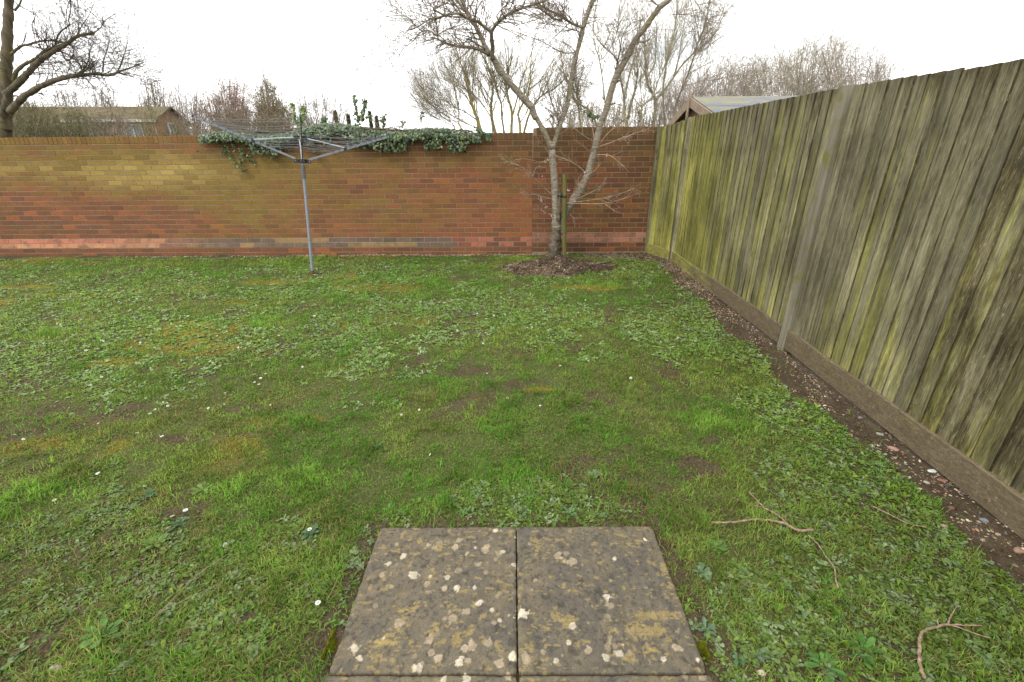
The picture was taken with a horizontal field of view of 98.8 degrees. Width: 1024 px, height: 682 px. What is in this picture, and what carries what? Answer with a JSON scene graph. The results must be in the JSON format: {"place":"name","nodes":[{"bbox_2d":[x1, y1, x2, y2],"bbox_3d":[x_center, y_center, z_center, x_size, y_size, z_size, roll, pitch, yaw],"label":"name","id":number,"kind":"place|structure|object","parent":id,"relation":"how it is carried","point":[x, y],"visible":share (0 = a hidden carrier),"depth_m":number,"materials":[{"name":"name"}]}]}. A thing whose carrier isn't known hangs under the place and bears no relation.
{"place":"outdoors","nodes":[
{"label":"outdoors","id":0,"kind":"place"},
{"bbox_2d":[12,106,187,136],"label":"house","id":1,"kind":"structure","parent":0,"point":[92,110],"depth_m":33.05,"materials":[{"name":"brown brick"}]},
{"bbox_2d":[123,124,144,136],"bbox_3d":[-27.957,-15.496,32.470,1.301,1.040,0.155,-2,23,-3],"label":"window","id":2,"kind":"structure","parent":1,"relation":"in","point":[125,124],"depth_m":32.43,"materials":[{"name":"grey glass"}]},
{"bbox_2d":[166,122,176,135],"bbox_3d":[-26.755,-16.609,34.586,0.303,1.040,1.176,0,23,0],"label":"window","id":3,"kind":"structure","parent":1,"relation":"in","point":[168,125],"depth_m":34.24,"materials":[{"name":"grey glass"}]},
{"bbox_2d":[346,113,350,124],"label":"conifer","id":4,"kind":"object","parent":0,"point":[348,120],"visible":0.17,"depth_m":33.96,"materials":[{"name":"green plant"}]},
{"bbox_2d":[368,110,373,127],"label":"conifer","id":5,"kind":"object","parent":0,"point":[371,125],"visible":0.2,"depth_m":37.64,"materials":[{"name":"green plant"}]},
{"bbox_2d":[374,115,379,127],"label":"conifer","id":6,"kind":"object","parent":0,"point":[377,121],"visible":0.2,"depth_m":37.60,"materials":[{"name":"green plant"}]},
{"bbox_2d":[0,187,1023,681],"bbox_3d":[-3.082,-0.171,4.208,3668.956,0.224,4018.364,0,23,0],"label":"ground","id":7,"kind":"structure","parent":0,"point":[998,545],"depth_m":2.53,"materials":[{"name":"green plant"}]},
{"bbox_2d":[13,84,63,137],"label":"tree","id":8,"kind":"object","parent":7,"relation":"on","point":[28,103],"visible":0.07,"depth_m":22.36,"materials":[{"name":"plant"}]},
{"bbox_2d":[12,102,66,137],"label":"shrub","id":9,"kind":"object","parent":7,"relation":"on","point":[24,129],"visible":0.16,"depth_m":14.31,"materials":[{"name":"green plant"}]},
{"bbox_2d":[49,664,62,670],"bbox_3d":[-1.480,1.065,1.426,0.044,0.019,0.022,5,18,-2],"label":"stone","id":10,"kind":"object","parent":7,"relation":"on","point":[56,665],"visible":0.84,"depth_m":1.42,"materials":[{"name":"beige stone"}]},
{"bbox_2d":[25,103,112,136],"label":"shrub","id":11,"kind":"object","parent":7,"relation":"on","point":[56,131],"visible":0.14,"depth_m":15.42,"materials":[{"name":"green plant"}]},
{"bbox_2d":[41,82,97,106],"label":"tree","id":12,"kind":"object","parent":7,"relation":"on","point":[71,99],"visible":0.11,"depth_m":37.71,"materials":[{"name":"plant"}]},
{"bbox_2d":[0,0,191,137],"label":"tree","id":13,"kind":"object","parent":7,"relation":"on","point":[11,82],"visible":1,"depth_m":9.41,"materials":[{"name":"brown plant"}]},
{"bbox_2d":[77,80,124,106],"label":"tree","id":14,"kind":"object","parent":7,"relation":"on","point":[106,104],"visible":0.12,"depth_m":40.74,"materials":[{"name":"brown plant"}]},
{"bbox_2d":[79,617,123,648],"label":"rosette weed","id":15,"kind":"object","parent":7,"relation":"on","point":[87,635],"visible":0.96,"depth_m":1.52,"materials":[{"name":"green plant"}]},
{"bbox_2d":[79,97,137,136],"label":"shrub","id":16,"kind":"object","parent":7,"relation":"on","point":[118,128],"visible":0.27,"depth_m":14.75,"materials":[{"name":"brown plant"}]},
{"bbox_2d":[142,488,156,498],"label":"rosette weed","id":17,"kind":"object","parent":7,"relation":"on","point":[149,491],"visible":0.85,"depth_m":2.16,"materials":[{"name":"green plant"}]},
{"bbox_2d":[113,97,196,136],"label":"shrub","id":18,"kind":"object","parent":7,"relation":"on","point":[154,133],"visible":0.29,"depth_m":17.54,"materials":[{"name":"brown plant"}]},
{"bbox_2d":[140,533,171,551],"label":"rosette weed","id":19,"kind":"object","parent":7,"relation":"on","point":[154,539],"visible":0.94,"depth_m":1.88,"materials":[{"name":"green plant"}]},
{"bbox_2d":[124,66,189,111],"bbox_3d":[-32.467,-19.873,39.945,6.536,9.413,11.148,-15,27,-30],"label":"tree","id":20,"kind":"object","parent":7,"relation":"on","point":[152,99],"visible":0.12,"depth_m":38.75,"materials":[{"name":"brown plant"}]},
{"bbox_2d":[168,517,186,530],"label":"rosette weed","id":21,"kind":"object","parent":7,"relation":"on","point":[177,523],"visible":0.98,"depth_m":1.98,"materials":[{"name":"green plant"}]},
{"bbox_2d":[161,72,211,135],"bbox_3d":[-26.245,-17.382,35.891,4.787,7.850,11.751,-15,27,-32],"label":"tree","id":22,"kind":"object","parent":7,"relation":"on","point":[186,106],"visible":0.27,"depth_m":34.26,"materials":[{"name":"brown plant"}]},
{"bbox_2d":[190,481,216,494],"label":"rosette weed","id":23,"kind":"object","parent":7,"relation":"on","point":[201,487],"visible":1,"depth_m":2.19,"materials":[{"name":"green plant"}]},
{"bbox_2d":[193,63,254,132],"bbox_3d":[-19.830,-15.346,30.828,4.532,7.885,10.536,-12,25,-25],"label":"tree","id":24,"kind":"object","parent":7,"relation":"on","point":[231,99],"visible":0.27,"depth_m":29.21,"materials":[{"name":"brown plant"}]},
{"bbox_2d":[174,103,312,135],"bbox_3d":[-15.599,-11.390,25.523,10.080,4.740,5.981,0,23,0],"label":"hedge","id":25,"kind":"object","parent":7,"relation":"on","point":[254,125],"visible":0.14,"depth_m":24.45,"materials":[{"name":"green plant"}]},
{"bbox_2d":[0,132,532,255],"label":"brick wall","id":26,"kind":"structure","parent":7,"relation":"on","point":[138,196],"depth_m":6.98,"materials":[{"name":"brown brick"}]},
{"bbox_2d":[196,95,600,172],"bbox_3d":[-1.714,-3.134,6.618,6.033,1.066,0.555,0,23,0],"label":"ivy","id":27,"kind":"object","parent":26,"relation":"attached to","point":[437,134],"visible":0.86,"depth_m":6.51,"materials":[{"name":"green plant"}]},
{"bbox_2d":[247,69,296,130],"bbox_3d":[-16.193,-14.514,29.701,3.459,7.162,9.104,-11,25,-24],"label":"tree","id":28,"kind":"object","parent":7,"relation":"on","point":[268,99],"visible":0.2,"depth_m":27.75,"materials":[{"name":"brown plant"}]},
{"bbox_2d":[191,114,389,273],"bbox_3d":[-2.651,-1.841,5.833,1.595,2.035,1.586,8,24,19],"label":"rotary clothes airer","id":29,"kind":"object","parent":7,"relation":"on","point":[299,137],"visible":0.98,"depth_m":5.55,"materials":[{"name":"grey metal"}]},
{"bbox_2d":[6,253,594,257],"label":"wall foot gravel","id":30,"kind":"structure","parent":7,"relation":"on","point":[359,255],"depth_m":7.18,"materials":[{"name":"gravel"}]},
{"bbox_2d":[0,255,618,476],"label":"moss","id":31,"kind":"object","parent":7,"relation":"on","point":[15,443],"visible":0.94,"depth_m":3.89,"materials":[{"name":"green plant"}]},
{"bbox_2d":[301,524,320,538],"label":"rosette weed","id":32,"kind":"object","parent":7,"relation":"on","point":[313,528],"visible":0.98,"depth_m":1.93,"materials":[{"name":"green plant"}]},
{"bbox_2d":[283,81,356,133],"bbox_3d":[-14.249,-15.701,32.615,5.879,7.064,8.290,-7,23,-14],"label":"tree","id":33,"kind":"object","parent":7,"relation":"on","point":[324,108],"visible":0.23,"depth_m":31.18,"materials":[{"name":"brown plant"}]},
{"bbox_2d":[320,628,337,661],"bbox_3d":[-0.614,1.026,1.489,0.047,0.038,0.117,0,23,0],"label":"moss cushion","id":34,"kind":"object","parent":7,"relation":"on","point":[332,644],"visible":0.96,"depth_m":1.48,"materials":[{"name":"green plant"}]},
{"bbox_2d":[371,441,382,451],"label":"rosette weed","id":35,"kind":"object","parent":7,"relation":"on","point":[375,445],"visible":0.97,"depth_m":2.50,"materials":[{"name":"green plant"}]},
{"bbox_2d":[372,106,436,128],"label":"shrub","id":36,"kind":"object","parent":7,"relation":"on","point":[395,123],"visible":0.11,"depth_m":36.16,"materials":[{"name":"plant"}]},
{"bbox_2d":[322,675,516,681],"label":"paving slab","id":37,"kind":"structure","parent":7,"relation":"on","point":[449,678],"depth_m":1.37,"materials":[{"name":"grey concrete"}]},
{"bbox_2d":[330,527,516,676],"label":"paving slab","id":38,"kind":"structure","parent":7,"relation":"on","point":[430,602],"depth_m":1.59,"materials":[{"name":"grey concrete"}]},
{"bbox_2d":[389,4,505,129],"bbox_3d":[-1.482,-5.175,10.402,2.766,4.549,2.534,0,23,0],"label":"tree","id":39,"kind":"object","parent":7,"relation":"on","point":[420,90],"visible":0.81,"depth_m":9.97,"materials":[{"name":"brown plant"}]},
{"bbox_2d":[458,508,468,516],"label":"rosette weed","id":40,"kind":"object","parent":7,"relation":"on","point":[462,511],"visible":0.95,"depth_m":2.03,"materials":[{"name":"green plant"}]},
{"bbox_2d":[425,10,595,132],"bbox_3d":[-0.058,-5.653,11.160,4.342,4.822,2.006,-5,23,-10],"label":"tree","id":41,"kind":"object","parent":7,"relation":"on","point":[493,80],"visible":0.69,"depth_m":10.85,"materials":[{"name":"brown plant"}]},
{"bbox_2d":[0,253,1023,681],"bbox_3d":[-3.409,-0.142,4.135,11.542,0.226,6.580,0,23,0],"label":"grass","id":42,"kind":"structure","parent":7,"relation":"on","point":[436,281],"depth_m":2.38,"materials":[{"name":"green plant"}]},
{"bbox_2d":[148,553,228,622],"bbox_3d":[-1.203,0.937,1.665,0.128,0.007,0.306,15,28,33],"label":"dry stalk","id":43,"kind":"object","parent":42,"relation":"on","point":[181,590],"visible":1,"depth_m":1.64,"materials":[{"name":"brown plant"}]},
{"bbox_2d":[0,256,1023,681],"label":"broadleaf weeds","id":44,"kind":"object","parent":7,"relation":"on","point":[770,638],"visible":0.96,"depth_m":2.01,"materials":[{"name":"green plant"}]},
{"bbox_2d":[0,255,1023,681],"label":"clover","id":45,"kind":"object","parent":7,"relation":"on","point":[750,627],"visible":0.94,"depth_m":2.19,"materials":[{"name":"green plant"}]},
{"bbox_2d":[0,253,1023,677],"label":"soil crumbs","id":46,"kind":"object","parent":7,"relation":"on","point":[568,471],"visible":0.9,"depth_m":2.28,"materials":[{"name":"brown soil"}]},
{"bbox_2d":[512,502,526,514],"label":"rosette weed","id":47,"kind":"object","parent":7,"relation":"on","point":[521,509],"visible":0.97,"depth_m":2.04,"materials":[{"name":"green plant"}]},
{"bbox_2d":[346,0,749,255],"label":"cherry tree","id":48,"kind":"object","parent":7,"relation":"on","point":[560,14],"visible":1,"depth_m":5.47,"materials":[{"name":"brown plant"}]},
{"bbox_2d":[487,256,615,276],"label":"mound stones","id":49,"kind":"object","parent":7,"relation":"on","point":[551,265],"visible":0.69,"depth_m":6.06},
{"bbox_2d":[491,255,618,275],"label":"soil clods","id":50,"kind":"object","parent":7,"relation":"on","point":[576,261],"visible":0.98,"depth_m":6.10,"materials":[{"name":"brown soil"}]},
{"bbox_2d":[562,174,566,255],"bbox_3d":[0.757,-1.723,6.323,0.099,1.279,0.058,0,23,0],"label":"tree stake","id":51,"kind":"object","parent":7,"relation":"on","point":[564,187],"visible":0.87,"depth_m":6.27,"materials":[{"name":"brown wood"}]},
{"bbox_2d":[562,506,576,515],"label":"rosette weed","id":52,"kind":"object","parent":7,"relation":"on","point":[570,511],"visible":0.97,"depth_m":2.03,"materials":[{"name":"green plant"}]},
{"bbox_2d":[525,24,621,126],"bbox_3d":[1.592,-5.915,11.930,2.421,4.681,2.381,20,31,40],"label":"tree","id":53,"kind":"object","parent":7,"relation":"on","point":[573,88],"visible":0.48,"depth_m":11.25,"materials":[{"name":"brown plant"}]},
{"bbox_2d":[587,469,602,478],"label":"rosette weed","id":54,"kind":"object","parent":7,"relation":"on","point":[593,471],"visible":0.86,"depth_m":2.26,"materials":[{"name":"green plant"}]},
{"bbox_2d":[532,126,660,253],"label":"brick wall","id":55,"kind":"structure","parent":7,"relation":"on","point":[601,228],"depth_m":6.81,"materials":[{"name":"brown brick"}]},
{"bbox_2d":[540,78,672,127],"bbox_3d":[3.508,-7.169,15.628,5.791,4.122,5.973,0,23,0],"label":"shrub","id":56,"kind":"object","parent":7,"relation":"on","point":[615,121],"visible":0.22,"depth_m":14.66,"materials":[{"name":"brown plant"}]},
{"bbox_2d":[517,526,704,675],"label":"paving slab","id":57,"kind":"structure","parent":7,"relation":"on","point":[598,601],"depth_m":1.59,"materials":[{"name":"grey concrete"}]},
{"bbox_2d":[492,252,732,312],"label":"bark chips","id":58,"kind":"object","parent":7,"relation":"on","point":[643,259],"visible":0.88,"depth_m":6.06,"materials":[{"name":"brown wood"}]},
{"bbox_2d":[519,675,713,681],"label":"paving slab","id":59,"kind":"structure","parent":7,"relation":"on","point":[680,678],"depth_m":1.37,"materials":[{"name":"grey concrete"}]},
{"bbox_2d":[570,0,675,126],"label":"tree","id":60,"kind":"object","parent":7,"relation":"on","point":[630,59],"visible":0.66,"depth_m":11.10,"materials":[{"name":"brown plant"}]},
{"bbox_2d":[606,0,697,126],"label":"tree","id":61,"kind":"object","parent":7,"relation":"on","point":[665,63],"visible":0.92,"depth_m":10.46,"materials":[{"name":"brown plant"}]},
{"bbox_2d":[618,0,750,126],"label":"tree","id":62,"kind":"object","parent":7,"relation":"on","point":[668,84],"visible":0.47,"depth_m":11.44,"materials":[{"name":"brown plant"}]},
{"bbox_2d":[693,562,711,580],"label":"rosette weed","id":63,"kind":"object","parent":7,"relation":"on","point":[700,566],"visible":1,"depth_m":1.74,"materials":[{"name":"green plant"}]},
{"bbox_2d":[697,639,711,662],"bbox_3d":[0.636,1.027,1.461,0.043,0.035,0.079,0,23,0],"label":"moss cushion","id":64,"kind":"object","parent":7,"relation":"on","point":[702,648],"visible":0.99,"depth_m":1.46,"materials":[{"name":"green plant"}]},
{"bbox_2d":[698,617,715,636],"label":"rosette weed","id":65,"kind":"object","parent":7,"relation":"on","point":[710,626],"visible":1,"depth_m":1.52,"materials":[{"name":"green plant"}]},
{"bbox_2d":[646,0,775,125],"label":"tree","id":66,"kind":"object","parent":7,"relation":"on","point":[691,68],"visible":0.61,"depth_m":11.80,"materials":[{"name":"brown plant"}]},
{"bbox_2d":[645,31,785,125],"bbox_3d":[6.319,-6.879,13.645,3.956,5.293,8.646,12,26,27],"label":"shrub","id":67,"kind":"object","parent":7,"relation":"on","point":[672,110],"visible":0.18,"depth_m":11.85,"materials":[{"name":"brown plant"}]},
{"bbox_2d":[708,539,727,554],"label":"rosette weed","id":68,"kind":"object","parent":7,"relation":"on","point":[722,547],"visible":1,"depth_m":1.84,"materials":[{"name":"green plant"}]},
{"bbox_2d":[666,87,796,125],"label":"garden shed","id":69,"kind":"structure","parent":7,"relation":"on","point":[693,106],"depth_m":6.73,"materials":[{"name":"wood"}]},
{"bbox_2d":[732,651,746,666],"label":"rosette weed","id":70,"kind":"object","parent":7,"relation":"on","point":[743,656],"visible":1,"depth_m":1.43,"materials":[{"name":"green plant"}]},
{"bbox_2d":[747,644,770,667],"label":"rosette weed","id":71,"kind":"object","parent":7,"relation":"on","point":[762,650],"visible":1,"depth_m":1.44,"materials":[{"name":"green plant"}]},
{"bbox_2d":[757,669,765,676],"bbox_3d":[0.793,1.057,1.395,0.028,0.014,0.020,-8,10,3],"label":"stone","id":72,"kind":"object","parent":7,"relation":"on","point":[760,671],"visible":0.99,"depth_m":1.39,"materials":[{"name":"beige stone"}]},
{"bbox_2d":[711,491,814,531],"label":"fallen branch","id":73,"kind":"object","parent":7,"relation":"on","point":[783,521],"visible":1,"depth_m":1.95,"materials":[{"name":"brown wood"}]},
{"bbox_2d":[715,3,871,95],"bbox_3d":[7.729,-6.413,12.450,4.222,5.103,8.799,16,28,34],"label":"shrub","id":74,"kind":"object","parent":7,"relation":"on","point":[796,86],"visible":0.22,"depth_m":11.14,"materials":[{"name":"brown plant"}]},
{"bbox_2d":[577,252,1023,584],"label":"gravel","id":75,"kind":"structure","parent":7,"relation":"on","point":[961,491],"depth_m":2.93,"materials":[{"name":"gravel"}]},
{"bbox_2d":[808,535,838,587],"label":"fallen twig","id":76,"kind":"object","parent":7,"relation":"on","point":[829,561],"visible":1,"depth_m":1.75,"materials":[{"name":"brown wood"}]},
{"bbox_2d":[803,648,847,681],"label":"rosette weed","id":77,"kind":"object","parent":7,"relation":"on","point":[838,673],"visible":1,"depth_m":1.41,"materials":[{"name":"green plant"}]},
{"bbox_2d":[644,59,1023,539],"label":"garden fence","id":78,"kind":"object","parent":7,"relation":"on","point":[861,246],"visible":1,"depth_m":2.62,"materials":[{"name":"brown wood"}]},
{"bbox_2d":[849,631,881,668],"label":"rosette weed","id":79,"kind":"object","parent":7,"relation":"on","point":[870,641],"visible":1,"depth_m":1.45,"materials":[{"name":"green plant"}]},
{"bbox_2d":[805,23,926,91],"bbox_3d":[10.252,-6.561,12.837,3.616,5.035,7.944,14,27,31],"label":"shrub","id":80,"kind":"object","parent":7,"relation":"on","point":[877,73],"visible":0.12,"depth_m":11.57,"materials":[{"name":"brown plant"}]},
{"bbox_2d":[887,432,892,440],"bbox_3d":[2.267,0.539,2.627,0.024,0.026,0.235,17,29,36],"label":"stone","id":81,"kind":"object","parent":7,"relation":"on","point":[889,435],"visible":0.43,"depth_m":2.56,"materials":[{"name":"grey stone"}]},
{"bbox_2d":[887,446,898,450],"bbox_3d":[2.158,0.609,2.483,0.054,0.024,0.030,25,36,33],"label":"stone","id":82,"kind":"object","parent":7,"relation":"on","point":[893,448],"visible":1,"depth_m":2.48,"materials":[{"name":"beige stone"}]},
{"bbox_2d":[873,506,927,527],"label":"fallen twig","id":83,"kind":"object","parent":7,"relation":"on","point":[898,518],"visible":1,"depth_m":1.94,"materials":[{"name":"brown wood"}]},
{"bbox_2d":[927,469,936,472],"bbox_3d":[2.211,0.685,2.308,0.044,0.017,0.026,-2,24,7],"label":"stone","id":84,"kind":"object","parent":7,"relation":"on","point":[932,470],"visible":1,"depth_m":2.30,"materials":[{"name":"white stone"}]},
{"bbox_2d":[916,605,989,678],"bbox_3d":[1.447,1.005,1.465,0.388,0.018,0.109,-10,24,-21],"label":"fallen branch","id":85,"kind":"object","parent":7,"relation":"on","point":[919,652],"visible":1,"depth_m":1.49,"materials":[{"name":"brown wood"}]},
{"bbox_2d":[979,518,988,522],"bbox_3d":[2.134,0.813,1.986,0.034,0.024,0.026,2,5,36],"label":"stone","id":86,"kind":"object","parent":7,"relation":"on","point":[984,520],"visible":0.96,"depth_m":1.98,"materials":[{"name":"grey stone"}]},
{"bbox_2d":[1013,547,1023,553],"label":"stone","id":87,"kind":"object","parent":7,"relation":"on","point":[1019,550],"visible":1,"depth_m":1.83,"materials":[{"name":"stone"}]},
{"bbox_2d":[0,0,1023,135],"label":"sky","id":88,"kind":"structure","parent":0,"point":[305,42],"materials":[{"name":"white"}]}
]}

